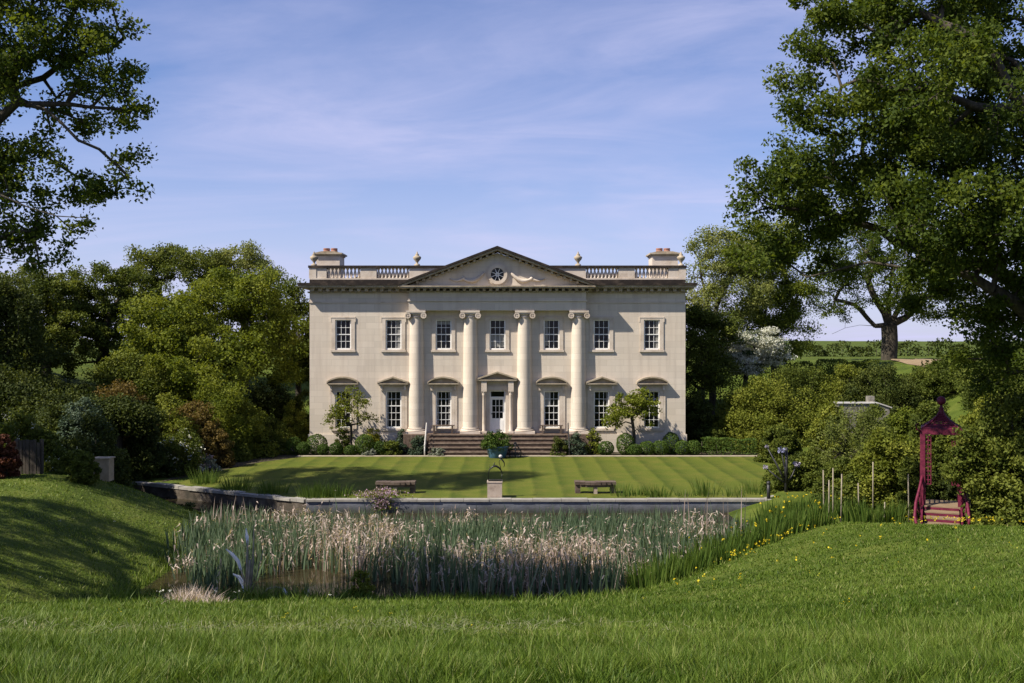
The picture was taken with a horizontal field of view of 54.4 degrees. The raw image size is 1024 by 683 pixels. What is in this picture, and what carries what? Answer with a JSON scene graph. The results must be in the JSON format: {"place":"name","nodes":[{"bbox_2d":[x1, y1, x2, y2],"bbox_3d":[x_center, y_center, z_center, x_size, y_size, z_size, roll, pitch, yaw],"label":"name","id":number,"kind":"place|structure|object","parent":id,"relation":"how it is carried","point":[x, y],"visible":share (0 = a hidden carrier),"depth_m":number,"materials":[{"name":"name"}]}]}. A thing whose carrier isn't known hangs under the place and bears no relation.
{"place":"outdoors","nodes":[
{"label":"outdoors","id":0,"kind":"place"},
{"bbox_2d":[0,610,702,643],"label":"cut grass","id":1,"kind":"structure","parent":0,"point":[527,623],"depth_m":9.27,"materials":[{"name":"green plant"}]},
{"bbox_2d":[136,496,738,599],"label":"water","id":2,"kind":"structure","parent":0,"point":[298,575],"depth_m":27.72,"materials":[{"name":"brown liquid"}]},
{"bbox_2d":[226,528,286,591],"bbox_3d":[-6.582,5.849,26.000,1.788,2.115,0.098,0,0,0],"label":"sculpture","id":3,"kind":"object","parent":2,"relation":"in","point":[249,568],"visible":0.6,"depth_m":25.98,"materials":[{"name":"metal"}]},
{"bbox_2d":[163,490,767,597],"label":"reeds","id":4,"kind":"object","parent":2,"relation":"in","point":[217,533],"visible":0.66,"depth_m":29.44,"materials":[{"name":"green plant"}]},
{"bbox_2d":[174,457,778,497],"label":"lawn","id":5,"kind":"structure","parent":0,"point":[467,477],"depth_m":45.66,"materials":[{"name":"green plant"}]},
{"bbox_2d":[294,479,337,498],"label":"border plant","id":6,"kind":"object","parent":5,"relation":"on","point":[317,493],"visible":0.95,"depth_m":38.92,"materials":[{"name":"green plant"}]},
{"bbox_2d":[487,446,508,457],"bbox_3d":[-0.780,5.787,52.350,1.270,0.620,1.270,0,0,0],"label":"plant pot","id":7,"kind":"object","parent":5,"relation":"on","point":[492,453],"visible":0.69,"depth_m":51.91,"materials":[{"name":"ceramic"}]},
{"bbox_2d":[479,429,513,450],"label":"shrub","id":8,"kind":"object","parent":7,"relation":"in","point":[491,440],"visible":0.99,"depth_m":51.99,"materials":[{"name":"green plant"}]},
{"bbox_2d":[759,451,830,493],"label":"shrub","id":9,"kind":"object","parent":5,"relation":"on","point":[804,476],"visible":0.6,"depth_m":39.80,"materials":[{"name":"green plant"}]},
{"bbox_2d":[0,591,1023,682],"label":"grass","id":10,"kind":"structure","parent":0,"point":[853,648],"depth_m":5.75,"materials":[{"name":"green plant"}]},
{"bbox_2d":[0,341,1023,682],"bbox_3d":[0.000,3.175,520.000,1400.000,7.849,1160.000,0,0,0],"label":"ground","id":11,"kind":"structure","parent":0,"point":[118,527],"depth_m":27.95,"materials":[{"name":"green plant"}]},
{"bbox_2d":[0,433,22,478],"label":"shrub","id":12,"kind":"object","parent":11,"relation":"on","point":[11,462],"visible":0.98,"depth_m":32.95,"materials":[{"name":"brown plant"}]},
{"bbox_2d":[15,439,43,473],"bbox_3d":[-16.448,4.016,33.879,0.949,1.364,0.183,0,0,0],"label":"wooden fence","id":13,"kind":"object","parent":11,"relation":"on","point":[27,449],"visible":0.58,"depth_m":33.80,"materials":[{"name":"grey wood"}]},
{"bbox_2d":[0,408,62,470],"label":"shrub","id":14,"kind":"object","parent":11,"relation":"on","point":[18,425],"visible":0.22,"depth_m":36.66,"materials":[{"name":"green plant"}]},
{"bbox_2d":[0,269,70,390],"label":"tree","id":15,"kind":"object","parent":11,"relation":"on","point":[16,309],"visible":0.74,"depth_m":49.73,"materials":[{"name":"green plant"}]},
{"bbox_2d":[0,264,112,377],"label":"tree","id":16,"kind":"object","parent":11,"relation":"on","point":[54,290],"visible":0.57,"depth_m":59.41,"materials":[{"name":"green plant"}]},
{"bbox_2d":[0,363,125,437],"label":"tree","id":17,"kind":"object","parent":11,"relation":"on","point":[17,393],"visible":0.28,"depth_m":44.24,"materials":[{"name":"green plant"}]},
{"bbox_2d":[44,445,91,474],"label":"shrub","id":18,"kind":"object","parent":11,"relation":"on","point":[61,459],"visible":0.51,"depth_m":34.56,"materials":[{"name":"green plant"}]},
{"bbox_2d":[31,400,112,445],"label":"shrub","id":19,"kind":"object","parent":11,"relation":"on","point":[47,419],"visible":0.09,"depth_m":41.52,"materials":[{"name":"green plant"}]},
{"bbox_2d":[0,0,158,273],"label":"oak tree","id":20,"kind":"object","parent":11,"relation":"on","point":[98,39],"visible":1,"depth_m":20.90,"materials":[{"name":"green plant"}]},
{"bbox_2d":[65,451,102,483],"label":"shrub","id":21,"kind":"object","parent":11,"relation":"on","point":[80,469],"visible":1,"depth_m":33.38,"materials":[{"name":"green plant"}]},
{"bbox_2d":[55,396,116,446],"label":"shrub","id":22,"kind":"object","parent":11,"relation":"on","point":[71,422],"visible":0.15,"depth_m":40.63,"materials":[{"name":"green plant"}]},
{"bbox_2d":[62,411,138,490],"bbox_3d":[-16.291,4.674,38.378,2.927,4.024,3.535,0,0,45],"label":"shrub","id":23,"kind":"object","parent":11,"relation":"on","point":[105,446],"visible":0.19,"depth_m":38.32,"materials":[{"name":"green plant"}]},
{"bbox_2d":[37,260,167,381],"bbox_3d":[-25.622,-0.594,61.849,8.774,8.807,6.695,0,0,0],"label":"oak tree","id":24,"kind":"object","parent":11,"relation":"on","point":[124,277],"visible":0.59,"depth_m":60.90,"materials":[{"name":"green plant"}]},
{"bbox_2d":[94,456,115,481],"bbox_3d":[-14.293,4.462,34.825,0.640,0.822,0.550,0,0,0],"label":"stone pedestal","id":25,"kind":"object","parent":11,"relation":"on","point":[106,464],"visible":0.71,"depth_m":34.60,"materials":[{"name":"grey stone"}]},
{"bbox_2d":[71,392,165,459],"bbox_3d":[-17.481,4.295,43.917,4.180,4.166,2.666,0,0,0],"label":"tree","id":26,"kind":"object","parent":11,"relation":"on","point":[128,415],"visible":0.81,"depth_m":43.51,"materials":[{"name":"green plant"}]},
{"bbox_2d":[92,379,164,449],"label":"shrub","id":27,"kind":"object","parent":11,"relation":"on","point":[125,389],"visible":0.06,"depth_m":46.83,"materials":[{"name":"green plant"}]},
{"bbox_2d":[80,348,198,412],"bbox_3d":[-20.191,3.029,54.183,6.427,5.491,4.443,0,0,0],"label":"tree","id":28,"kind":"object","parent":11,"relation":"on","point":[126,368],"visible":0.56,"depth_m":53.21,"materials":[{"name":"green plant"}]},
{"bbox_2d":[123,429,176,480],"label":"shrub","id":29,"kind":"object","parent":11,"relation":"on","point":[148,457],"visible":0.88,"depth_m":43.96,"materials":[{"name":"green plant"}]},
{"bbox_2d":[104,241,233,358],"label":"ash tree","id":30,"kind":"object","parent":11,"relation":"on","point":[165,261],"visible":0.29,"depth_m":69.01,"materials":[{"name":"green plant"}]},
{"bbox_2d":[151,392,202,464],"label":"shrub","id":31,"kind":"object","parent":11,"relation":"on","point":[170,425],"visible":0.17,"depth_m":47.77,"materials":[{"name":"green plant"}]},
{"bbox_2d":[147,582,249,603],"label":"dead grass","id":32,"kind":"structure","parent":11,"relation":"on","point":[186,595],"depth_m":21.89,"materials":[{"name":"beige plant"}]},
{"bbox_2d":[112,264,309,410],"bbox_3d":[-17.076,0.996,56.670,9.028,11.022,10.000,0,0,31],"label":"tree","id":33,"kind":"object","parent":11,"relation":"on","point":[175,347],"visible":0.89,"depth_m":56.05,"materials":[{"name":"green plant"}]},
{"bbox_2d":[132,481,307,512],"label":"pond wall","id":34,"kind":"structure","parent":11,"relation":"on","point":[210,494],"depth_m":40.55,"materials":[{"name":"stone"}]},
{"bbox_2d":[194,239,300,393],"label":"ash tree","id":35,"kind":"object","parent":11,"relation":"on","point":[248,254],"visible":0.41,"depth_m":71.32,"materials":[{"name":"green plant"}]},
{"bbox_2d":[243,378,297,441],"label":"shrub","id":36,"kind":"object","parent":11,"relation":"on","point":[261,400],"visible":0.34,"depth_m":60.58,"materials":[{"name":"green plant"}]},
{"bbox_2d":[270,275,309,400],"bbox_3d":[-13.854,1.114,63.928,4.384,10.706,3.936,0,0,0],"label":"tree","id":37,"kind":"object","parent":11,"relation":"on","point":[298,308],"visible":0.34,"depth_m":63.22,"materials":[{"name":"green plant"}]},
{"bbox_2d":[348,569,376,598],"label":"shrub","id":38,"kind":"object","parent":11,"relation":"on","point":[363,586],"visible":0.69,"depth_m":25.53,"materials":[{"name":"green plant"}]},
{"bbox_2d":[162,448,758,481],"bbox_3d":[-0.650,6.112,50.650,29.300,0.001,14.700,0,0,0],"label":"garden border","id":39,"kind":"object","parent":11,"relation":"on","point":[263,459],"visible":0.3,"depth_m":52.46,"materials":[{"name":"soil"}]},
{"bbox_2d":[156,426,205,477],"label":"shrub","id":40,"kind":"object","parent":39,"relation":"on","point":[174,443],"visible":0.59,"depth_m":45.62,"materials":[{"name":"green plant"}]},
{"bbox_2d":[170,399,231,457],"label":"shrub","id":41,"kind":"object","parent":39,"relation":"on","point":[199,418],"visible":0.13,"depth_m":49.57,"materials":[{"name":"green plant"}]},
{"bbox_2d":[196,421,235,467],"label":"shrub","id":42,"kind":"object","parent":39,"relation":"on","point":[213,439],"visible":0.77,"depth_m":48.23,"materials":[{"name":"brown plant"}]},
{"bbox_2d":[179,372,261,461],"bbox_3d":[-15.514,4.047,51.988,4.877,4.978,4.309,0,0,0],"label":"shrub","id":43,"kind":"object","parent":39,"relation":"on","point":[228,397],"visible":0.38,"depth_m":51.41,"materials":[{"name":"green plant"}]},
{"bbox_2d":[215,399,279,459],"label":"shrub","id":44,"kind":"object","parent":39,"relation":"on","point":[246,408],"visible":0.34,"depth_m":52.49,"materials":[{"name":"green plant"}]},
{"bbox_2d":[247,415,291,449],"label":"shrub","id":45,"kind":"object","parent":39,"relation":"on","point":[275,433],"visible":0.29,"depth_m":54.34,"materials":[{"name":"green plant"}]},
{"bbox_2d":[276,399,309,447],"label":"shrub","id":46,"kind":"object","parent":39,"relation":"on","point":[288,419],"visible":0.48,"depth_m":56.88,"materials":[{"name":"green plant"}]},
{"bbox_2d":[320,385,378,444],"bbox_3d":[-8.743,4.348,53.967,3.007,4.149,1.954,0,0,20],"label":"tree","id":47,"kind":"object","parent":39,"relation":"on","point":[344,407],"visible":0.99,"depth_m":53.83,"materials":[{"name":"green plant"}]},
{"bbox_2d":[297,246,696,454],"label":"country house","id":48,"kind":"structure","parent":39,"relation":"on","point":[475,348],"depth_m":55.00,"materials":[{"name":"stone"}]},
{"bbox_2d":[330,317,355,351],"bbox_3d":[-9.324,-0.391,55.065,1.390,1.937,0.300,0,0,0],"label":"window","id":49,"kind":"structure","parent":48,"relation":"in","point":[342,328],"depth_m":55.05,"materials":[{"name":"stone"}]},
{"bbox_2d":[327,376,358,430],"bbox_3d":[-9.324,3.421,54.938,1.720,2.997,0.555,0,0,0],"label":"window","id":50,"kind":"structure","parent":48,"relation":"in","point":[337,384],"depth_m":54.94,"materials":[{"name":"stone"}]},
{"bbox_2d":[377,376,408,430],"bbox_3d":[-6.545,3.421,54.938,1.720,2.997,0.555,0,0,0],"label":"window","id":51,"kind":"structure","parent":48,"relation":"in","point":[393,390],"depth_m":54.96,"materials":[{"name":"stone"}]},
{"bbox_2d":[381,317,405,351],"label":"window","id":52,"kind":"structure","parent":48,"relation":"in","point":[393,328],"depth_m":55.05,"materials":[{"name":"stone"}]},
{"bbox_2d":[427,376,458,430],"bbox_3d":[-3.783,3.421,54.938,1.720,2.997,0.555,0,0,0],"label":"window","id":53,"kind":"structure","parent":48,"relation":"in","point":[443,389],"depth_m":54.96,"materials":[{"name":"stone"}]},
{"bbox_2d":[431,317,455,351],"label":"window","id":54,"kind":"structure","parent":48,"relation":"in","point":[443,328],"depth_m":55.05,"materials":[{"name":"stone"}]},
{"bbox_2d":[485,317,509,351],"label":"window","id":55,"kind":"structure","parent":48,"relation":"in","point":[495,326],"depth_m":55.05,"materials":[{"name":"stone"}]},
{"bbox_2d":[490,390,504,432],"bbox_3d":[-0.800,3.873,55.136,0.876,2.329,0.158,0,0,0],"label":"door","id":56,"kind":"structure","parent":48,"relation":"in","point":[497,397],"depth_m":55.12,"materials":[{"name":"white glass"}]},
{"bbox_2d":[539,317,563,351],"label":"window","id":57,"kind":"structure","parent":48,"relation":"in","point":[549,326],"depth_m":55.05,"materials":[{"name":"stone"}]},
{"bbox_2d":[536,376,566,430],"bbox_3d":[2.183,3.421,54.938,1.720,2.997,0.555,0,0,0],"label":"window","id":58,"kind":"structure","parent":48,"relation":"in","point":[551,389],"depth_m":54.96,"materials":[{"name":"stone"}]},
{"bbox_2d":[589,317,613,351],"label":"window","id":59,"kind":"structure","parent":48,"relation":"in","point":[599,326],"depth_m":55.05,"materials":[{"name":"stone"}]},
{"bbox_2d":[586,376,617,430],"bbox_3d":[4.945,3.421,54.938,1.720,2.997,0.555,0,0,0],"label":"window","id":60,"kind":"structure","parent":48,"relation":"in","point":[601,390],"depth_m":54.96,"materials":[{"name":"stone"}]},
{"bbox_2d":[639,317,664,351],"bbox_3d":[7.724,-0.391,55.065,1.390,1.937,0.300,0,0,0],"label":"window","id":61,"kind":"structure","parent":48,"relation":"in","point":[651,328],"depth_m":55.05,"materials":[{"name":"stone"}]},
{"bbox_2d":[636,376,667,430],"bbox_3d":[7.724,3.421,54.938,1.720,2.997,0.555,0,0,0],"label":"window","id":62,"kind":"structure","parent":48,"relation":"in","point":[655,385],"depth_m":54.94,"materials":[{"name":"stone"}]},
{"bbox_2d":[601,387,662,443],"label":"tree","id":63,"kind":"object","parent":39,"relation":"on","point":[638,401],"visible":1,"depth_m":53.74,"materials":[{"name":"green plant"}]},
{"bbox_2d":[685,389,714,446],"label":"shrub","id":64,"kind":"object","parent":39,"relation":"on","point":[698,421],"visible":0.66,"depth_m":56.50,"materials":[{"name":"green plant"}]},
{"bbox_2d":[701,436,756,454],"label":"hedge","id":65,"kind":"object","parent":39,"relation":"on","point":[738,446],"visible":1,"depth_m":53.65,"materials":[{"name":"green plant"}]},
{"bbox_2d":[712,390,760,448],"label":"shrub","id":66,"kind":"object","parent":39,"relation":"on","point":[720,423],"visible":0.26,"depth_m":56.59,"materials":[{"name":"green plant"}]},
{"bbox_2d":[752,423,803,462],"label":"shrub","id":67,"kind":"object","parent":39,"relation":"on","point":[779,435],"visible":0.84,"depth_m":50.07,"materials":[{"name":"green plant"}]},
{"bbox_2d":[306,495,773,512],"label":"pond wall","id":68,"kind":"structure","parent":11,"relation":"on","point":[512,505],"depth_m":38.30,"materials":[{"name":"grey stone"}]},
{"bbox_2d":[344,485,412,511],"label":"flowering plant","id":69,"kind":"object","parent":68,"relation":"on","point":[380,493],"visible":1,"depth_m":38.22,"materials":[{"name":"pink plant"}]},
{"bbox_2d":[763,445,800,491],"bbox_3d":[10.701,5.154,39.406,1.508,2.093,0.643,0,0,6],"label":"flower sculpture","id":70,"kind":"object","parent":68,"relation":"on","point":[786,480],"visible":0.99,"depth_m":39.36,"materials":[{"name":"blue metal"}]},
{"bbox_2d":[622,554,681,590],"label":"iris plant","id":71,"kind":"object","parent":11,"relation":"on","point":[643,576],"visible":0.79,"depth_m":26.39,"materials":[{"name":"green plant"}]},
{"bbox_2d":[638,548,695,582],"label":"iris plant","id":72,"kind":"object","parent":11,"relation":"on","point":[679,572],"visible":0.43,"depth_m":26.91,"materials":[{"name":"green plant"}]},
{"bbox_2d":[654,542,715,574],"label":"iris plant","id":73,"kind":"object","parent":11,"relation":"on","point":[698,563],"visible":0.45,"depth_m":27.78,"materials":[{"name":"green plant"}]},
{"bbox_2d":[685,532,742,565],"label":"iris plant","id":74,"kind":"object","parent":11,"relation":"on","point":[720,552],"visible":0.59,"depth_m":28.59,"materials":[{"name":"green plant"}]},
{"bbox_2d":[685,303,744,400],"bbox_3d":[11.869,2.060,59.950,4.374,8.786,3.464,0,0,0],"label":"tree","id":75,"kind":"object","parent":11,"relation":"on","point":[708,363],"visible":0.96,"depth_m":59.60,"materials":[{"name":"green plant"}]},
{"bbox_2d":[682,224,776,419],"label":"ash tree","id":76,"kind":"object","parent":11,"relation":"on","point":[716,292],"visible":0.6,"depth_m":65.25,"materials":[{"name":"green plant"}]},
{"bbox_2d":[706,523,761,552],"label":"iris plant","id":77,"kind":"object","parent":11,"relation":"on","point":[750,545],"visible":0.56,"depth_m":29.83,"materials":[{"name":"green plant"}]},
{"bbox_2d":[699,326,797,385],"bbox_3d":[14.560,2.747,61.940,6.207,7.407,4.313,0,0,0],"label":"hawthorn tree","id":78,"kind":"object","parent":11,"relation":"on","point":[763,350],"visible":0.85,"depth_m":61.30,"materials":[{"name":"white plant"}]},
{"bbox_2d":[735,513,789,546],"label":"iris plant","id":79,"kind":"object","parent":11,"relation":"on","point":[773,531],"visible":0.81,"depth_m":30.16,"materials":[{"name":"green plant"}]},
{"bbox_2d":[714,214,826,386],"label":"tree","id":80,"kind":"object","parent":11,"relation":"on","point":[792,290],"visible":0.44,"depth_m":67.00,"materials":[{"name":"green plant"}]},
{"bbox_2d":[714,370,827,453],"bbox_3d":[14.934,4.142,56.428,7.515,5.043,5.184,0,0,0],"label":"shrub","id":81,"kind":"object","parent":11,"relation":"on","point":[761,420],"visible":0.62,"depth_m":55.83,"materials":[{"name":"green plant"}]},
{"bbox_2d":[685,358,879,416],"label":"hedge","id":82,"kind":"object","parent":11,"relation":"on","point":[857,364],"visible":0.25,"depth_m":68.19,"materials":[{"name":"green plant"}]},
{"bbox_2d":[767,506,813,536],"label":"iris plant","id":83,"kind":"object","parent":11,"relation":"on","point":[794,522],"visible":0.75,"depth_m":30.64,"materials":[{"name":"green plant"}]},
{"bbox_2d":[763,362,830,442],"bbox_3d":[16.759,3.687,57.942,4.655,5.042,4.566,0,0,0],"label":"shrub","id":84,"kind":"object","parent":11,"relation":"on","point":[800,377],"visible":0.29,"depth_m":57.49,"materials":[{"name":"green plant"}]},
{"bbox_2d":[793,500,843,527],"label":"iris plant","id":85,"kind":"object","parent":11,"relation":"on","point":[824,519],"visible":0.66,"depth_m":31.33,"materials":[{"name":"green plant"}]},
{"bbox_2d":[803,401,851,457],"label":"shrub","id":86,"kind":"object","parent":11,"relation":"on","point":[832,409],"visible":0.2,"depth_m":43.76,"materials":[{"name":"green plant"}]},
{"bbox_2d":[809,456,878,507],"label":"shrub","id":87,"kind":"object","parent":11,"relation":"on","point":[839,466],"visible":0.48,"depth_m":36.69,"materials":[{"name":"green plant"}]},
{"bbox_2d":[812,362,876,429],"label":"shrub","id":88,"kind":"object","parent":11,"relation":"on","point":[844,372],"visible":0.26,"depth_m":56.54,"materials":[{"name":"green plant"}]},
{"bbox_2d":[808,401,896,477],"bbox_3d":[13.367,4.267,38.012,3.552,4.027,3.112,0,0,0],"label":"shrub","id":89,"kind":"object","parent":11,"relation":"on","point":[866,419],"visible":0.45,"depth_m":38.31,"materials":[{"name":"green plant"}]},
{"bbox_2d":[790,339,926,356],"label":"hedge","id":90,"kind":"object","parent":11,"relation":"on","point":[867,348],"visible":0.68,"depth_m":88.53,"materials":[{"name":"green plant"}]},
{"bbox_2d":[835,396,891,432],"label":"garden wall","id":91,"kind":"structure","parent":11,"relation":"on","point":[870,400],"depth_m":47.50,"materials":[{"name":"grey stone"}]},
{"bbox_2d":[846,499,886,522],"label":"iris plant","id":92,"kind":"object","parent":11,"relation":"on","point":[869,517],"visible":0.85,"depth_m":31.99,"materials":[{"name":"green plant"}]},
{"bbox_2d":[720,0,1023,404],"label":"oak tree","id":93,"kind":"object","parent":11,"relation":"on","point":[924,124],"visible":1,"depth_m":28.05,"materials":[{"name":"green plant"}]},
{"bbox_2d":[829,363,931,415],"bbox_3d":[20.800,3.062,55.938,5.728,3.869,5.536,0,0,42],"label":"shrub","id":94,"kind":"object","parent":11,"relation":"on","point":[897,389],"visible":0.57,"depth_m":55.30,"materials":[{"name":"green plant"}]},
{"bbox_2d":[837,426,939,509],"bbox_3d":[13.649,4.633,36.108,3.332,3.212,3.183,0,0,0],"label":"shrub","id":95,"kind":"object","parent":11,"relation":"on","point":[889,451],"visible":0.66,"depth_m":35.34,"materials":[{"name":"green plant"}]},
{"bbox_2d":[871,496,910,522],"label":"iris plant","id":96,"kind":"object","parent":11,"relation":"on","point":[898,515],"visible":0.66,"depth_m":32.47,"materials":[{"name":"green plant"}]},
{"bbox_2d":[801,213,991,360],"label":"tree","id":97,"kind":"object","parent":11,"relation":"on","point":[885,304],"visible":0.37,"depth_m":73.44,"materials":[{"name":"green plant"}]},
{"bbox_2d":[879,405,934,444],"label":"shrub","id":98,"kind":"object","parent":11,"relation":"on","point":[898,419],"visible":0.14,"depth_m":45.54,"materials":[{"name":"green plant"}]},
{"bbox_2d":[893,454,935,517],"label":"shrub","id":99,"kind":"object","parent":11,"relation":"on","point":[914,474],"visible":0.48,"depth_m":33.83,"materials":[{"name":"green plant"}]},
{"bbox_2d":[906,399,957,477],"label":"shrub","id":100,"kind":"object","parent":11,"relation":"on","point":[927,411],"visible":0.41,"depth_m":40.62,"materials":[{"name":"green plant"}]},
{"bbox_2d":[900,357,965,398],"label":"shrub","id":101,"kind":"object","parent":11,"relation":"on","point":[940,382],"visible":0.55,"depth_m":54.89,"materials":[{"name":"green plant"}]},
{"bbox_2d":[913,396,970,524],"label":"garden pavilion","id":102,"kind":"structure","parent":11,"relation":"on","point":[933,509],"depth_m":31.22,"materials":[{"name":"paint"}]},
{"bbox_2d":[926,470,973,509],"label":"shrub","id":103,"kind":"object","parent":11,"relation":"on","point":[948,491],"visible":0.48,"depth_m":35.12,"materials":[{"name":"green plant"}]},
{"bbox_2d":[939,422,1001,514],"bbox_3d":[13.859,4.168,30.290,1.742,3.430,1.290,0,0,-12],"label":"climbing shrub","id":104,"kind":"object","parent":11,"relation":"on","point":[957,468],"visible":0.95,"depth_m":30.11,"materials":[{"name":"green plant"}]},
{"bbox_2d":[944,388,1023,483],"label":"shrub","id":105,"kind":"object","parent":11,"relation":"on","point":[970,419],"visible":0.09,"depth_m":38.15,"materials":[{"name":"green plant"}]},
{"bbox_2d":[954,392,1023,526],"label":"shrub","id":106,"kind":"object","parent":11,"relation":"on","point":[1004,458],"visible":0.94,"depth_m":29.74,"materials":[{"name":"green plant"}]},
{"bbox_2d":[957,362,1023,417],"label":"shrub","id":107,"kind":"object","parent":11,"relation":"on","point":[969,397],"visible":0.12,"depth_m":46.05,"materials":[{"name":"green plant"}]},
{"bbox_2d":[0,0,1023,340],"label":"sky","id":108,"kind":"structure","parent":0,"point":[376,132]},
{"bbox_2d":[297,455,756,456],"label":"path","id":109,"kind":"structure","parent":0,"point":[530,456],"depth_m":52.75,"materials":[{"name":"stone"}]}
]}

